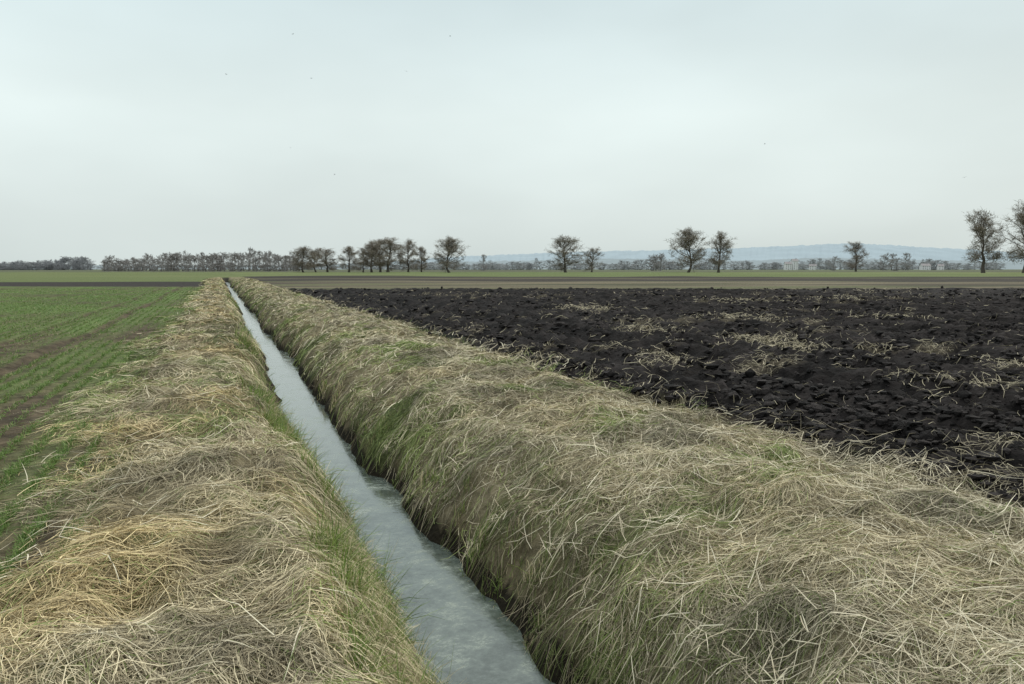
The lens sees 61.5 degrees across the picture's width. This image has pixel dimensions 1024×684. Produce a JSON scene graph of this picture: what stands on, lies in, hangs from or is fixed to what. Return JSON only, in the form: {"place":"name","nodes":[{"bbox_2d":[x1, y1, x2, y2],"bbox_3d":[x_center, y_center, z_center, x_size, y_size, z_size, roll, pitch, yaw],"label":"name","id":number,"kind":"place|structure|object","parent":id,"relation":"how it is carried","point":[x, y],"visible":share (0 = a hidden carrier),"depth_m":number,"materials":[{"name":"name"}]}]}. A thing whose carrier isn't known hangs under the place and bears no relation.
{"place":"outdoors","nodes":[
{"label":"outdoors","id":0,"kind":"place"},
{"bbox_2d":[0,278,431,683],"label":"dry grass","id":1,"kind":"structure","parent":0,"point":[180,644],"depth_m":4.80,"materials":[{"name":"beige plant"}]},
{"bbox_2d":[225,282,554,683],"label":"ditch water","id":2,"kind":"structure","parent":0,"point":[487,643],"depth_m":7.57,"materials":[{"name":"grey liquid"}]},
{"bbox_2d":[0,269,1023,683],"bbox_3d":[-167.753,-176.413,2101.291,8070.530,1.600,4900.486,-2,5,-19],"label":"ground","id":3,"kind":"structure","parent":0,"point":[632,283],"depth_m":14.91,"materials":[{"name":"plant"}]},
{"bbox_2d":[0,256,96,269],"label":"distant tree row","id":4,"kind":"object","parent":3,"relation":"on","point":[79,263],"visible":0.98,"depth_m":1085.48,"materials":[{"name":"grey plant"}]},
{"bbox_2d":[0,286,204,657],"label":"young crop","id":5,"kind":"object","parent":3,"relation":"on","point":[16,468],"visible":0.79,"depth_m":13.32,"materials":[{"name":"green plant"}]},
{"bbox_2d":[95,247,301,270],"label":"distant tree row","id":6,"kind":"object","parent":3,"relation":"on","point":[147,262],"visible":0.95,"depth_m":603.62,"materials":[{"name":"plant"}]},
{"bbox_2d":[290,246,320,271],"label":"alder tree","id":7,"kind":"object","parent":3,"relation":"on","point":[303,253],"visible":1,"depth_m":412.19,"materials":[{"name":"plant"}]},
{"bbox_2d":[308,248,331,271],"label":"alder tree","id":8,"kind":"object","parent":3,"relation":"on","point":[316,263],"visible":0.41,"depth_m":442.36,"materials":[{"name":"plant"}]},
{"bbox_2d":[310,248,338,271],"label":"alder tree","id":9,"kind":"object","parent":3,"relation":"on","point":[325,257],"visible":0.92,"depth_m":426.99,"materials":[{"name":"plant"}]},
{"bbox_2d":[221,287,442,683],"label":"dry grass","id":10,"kind":"structure","parent":3,"relation":"on","point":[379,673],"depth_m":5.11,"materials":[{"name":"plant"}]},
{"bbox_2d":[224,290,466,683],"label":"green sedge","id":11,"kind":"object","parent":3,"relation":"on","point":[280,421],"visible":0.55,"depth_m":5.24,"materials":[{"name":"green plant"}]},
{"bbox_2d":[338,246,361,271],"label":"alder tree","id":12,"kind":"object","parent":3,"relation":"on","point":[350,255],"visible":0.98,"depth_m":407.59,"materials":[{"name":"plant"}]},
{"bbox_2d":[354,248,369,271],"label":"alder tree","id":13,"kind":"object","parent":3,"relation":"on","point":[358,269],"visible":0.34,"depth_m":427.70,"materials":[{"name":"grey plant"}]},
{"bbox_2d":[355,239,391,271],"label":"alder tree","id":14,"kind":"object","parent":3,"relation":"on","point":[366,261],"visible":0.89,"depth_m":400.92,"materials":[{"name":"plant"}]},
{"bbox_2d":[367,239,393,271],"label":"alder tree","id":15,"kind":"object","parent":3,"relation":"on","point":[379,249],"visible":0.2,"depth_m":423.19,"materials":[{"name":"brown plant"}]},
{"bbox_2d":[367,237,411,271],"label":"alder tree","id":16,"kind":"object","parent":3,"relation":"on","point":[388,242],"visible":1,"depth_m":397.30,"materials":[{"name":"plant"}]},
{"bbox_2d":[392,238,420,271],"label":"alder tree","id":17,"kind":"object","parent":3,"relation":"on","point":[407,245],"visible":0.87,"depth_m":407.58,"materials":[{"name":"plant"}]},
{"bbox_2d":[408,246,429,271],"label":"alder tree","id":18,"kind":"object","parent":3,"relation":"on","point":[421,252],"visible":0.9,"depth_m":417.38,"materials":[{"name":"plant"}]},
{"bbox_2d":[256,306,630,683],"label":"green sedge","id":19,"kind":"object","parent":3,"relation":"on","point":[427,468],"visible":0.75,"depth_m":7.59,"materials":[{"name":"green plant"}]},
{"bbox_2d":[427,236,468,272],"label":"alder tree","id":20,"kind":"object","parent":3,"relation":"on","point":[449,242],"visible":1,"depth_m":376.81,"materials":[{"name":"brown plant"}]},
{"bbox_2d":[0,278,1023,683],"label":"dry grass","id":21,"kind":"structure","parent":3,"relation":"on","point":[735,618],"depth_m":5.92,"materials":[{"name":"beige plant"}]},
{"bbox_2d":[545,234,584,272],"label":"alder tree","id":22,"kind":"object","parent":3,"relation":"on","point":[568,241],"visible":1,"depth_m":387.43,"materials":[{"name":"plant"}]},
{"bbox_2d":[577,247,605,271],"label":"alder tree","id":23,"kind":"object","parent":3,"relation":"on","point":[587,261],"visible":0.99,"depth_m":418.10,"materials":[{"name":"plant"}]},
{"bbox_2d":[287,257,1004,269],"bbox_3d":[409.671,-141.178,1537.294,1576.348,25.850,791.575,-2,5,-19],"label":"distant tree row","id":24,"kind":"object","parent":3,"relation":"on","point":[762,266],"visible":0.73,"depth_m":1421.29,"materials":[{"name":"brown plant"}]},
{"bbox_2d":[294,286,1023,510],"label":"soil clods","id":25,"kind":"object","parent":3,"relation":"on","point":[925,435],"visible":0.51,"depth_m":12.29,"materials":[{"name":"black soil"}]},
{"bbox_2d":[299,287,1023,508],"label":"straw residue","id":26,"kind":"object","parent":3,"relation":"on","point":[798,345],"visible":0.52,"depth_m":16.04,"materials":[{"name":"beige plant"}]},
{"bbox_2d":[663,226,707,272],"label":"alder tree","id":27,"kind":"object","parent":3,"relation":"on","point":[688,239],"visible":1,"depth_m":381.88,"materials":[{"name":"brown plant"}]},
{"bbox_2d":[477,252,915,270],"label":"distant tree row","id":28,"kind":"object","parent":3,"relation":"on","point":[661,256],"visible":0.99,"depth_m":766.12,"materials":[{"name":"plant"}]},
{"bbox_2d":[703,230,737,272],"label":"alder tree","id":29,"kind":"object","parent":3,"relation":"on","point":[721,244],"visible":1,"depth_m":386.42,"materials":[{"name":"plant"}]},
{"bbox_2d":[784,264,791,269],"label":"walls","id":30,"kind":"structure","parent":3,"relation":"on","point":[787,265],"depth_m":1261.39,"materials":[{"name":"white paint"}]},
{"bbox_2d":[791,261,797,269],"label":"walls","id":31,"kind":"structure","parent":3,"relation":"on","point":[795,265],"depth_m":1266.23,"materials":[{"name":"white paint"}]},
{"bbox_2d":[842,241,871,271],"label":"alder tree","id":32,"kind":"object","parent":3,"relation":"on","point":[856,257],"visible":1,"depth_m":516.26,"materials":[{"name":"plant"}]},
{"bbox_2d":[919,266,930,269],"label":"walls","id":33,"kind":"structure","parent":3,"relation":"on","point":[922,267],"depth_m":1261.59,"materials":[{"name":"white paint"}]},
{"bbox_2d":[961,210,1006,272],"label":"alder tree","id":34,"kind":"object","parent":3,"relation":"on","point":[980,229],"visible":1,"depth_m":336.31,"materials":[{"name":"plant"}]},
{"bbox_2d":[995,199,1023,272],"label":"alder tree","id":35,"kind":"object","parent":3,"relation":"on","point":[1020,217],"visible":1,"depth_m":328.87,"materials":[{"name":"brown plant"}]},
{"bbox_2d":[0,0,1023,265],"label":"sky","id":36,"kind":"structure","parent":0,"point":[497,127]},
{"bbox_2d":[31,257,1023,268],"bbox_3d":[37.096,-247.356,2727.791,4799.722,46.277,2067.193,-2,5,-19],"label":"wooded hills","id":37,"kind":"structure","parent":0,"point":[1007,264],"depth_m":2637.89,"materials":[{"name":"grey plant"}]},
{"bbox_2d":[328,243,1023,264],"bbox_3d":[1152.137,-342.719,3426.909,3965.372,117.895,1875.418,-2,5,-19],"label":"wooded hills","id":38,"kind":"structure","parent":0,"point":[875,251],"depth_m":3327.90,"materials":[{"name":"plant"}]}
]}

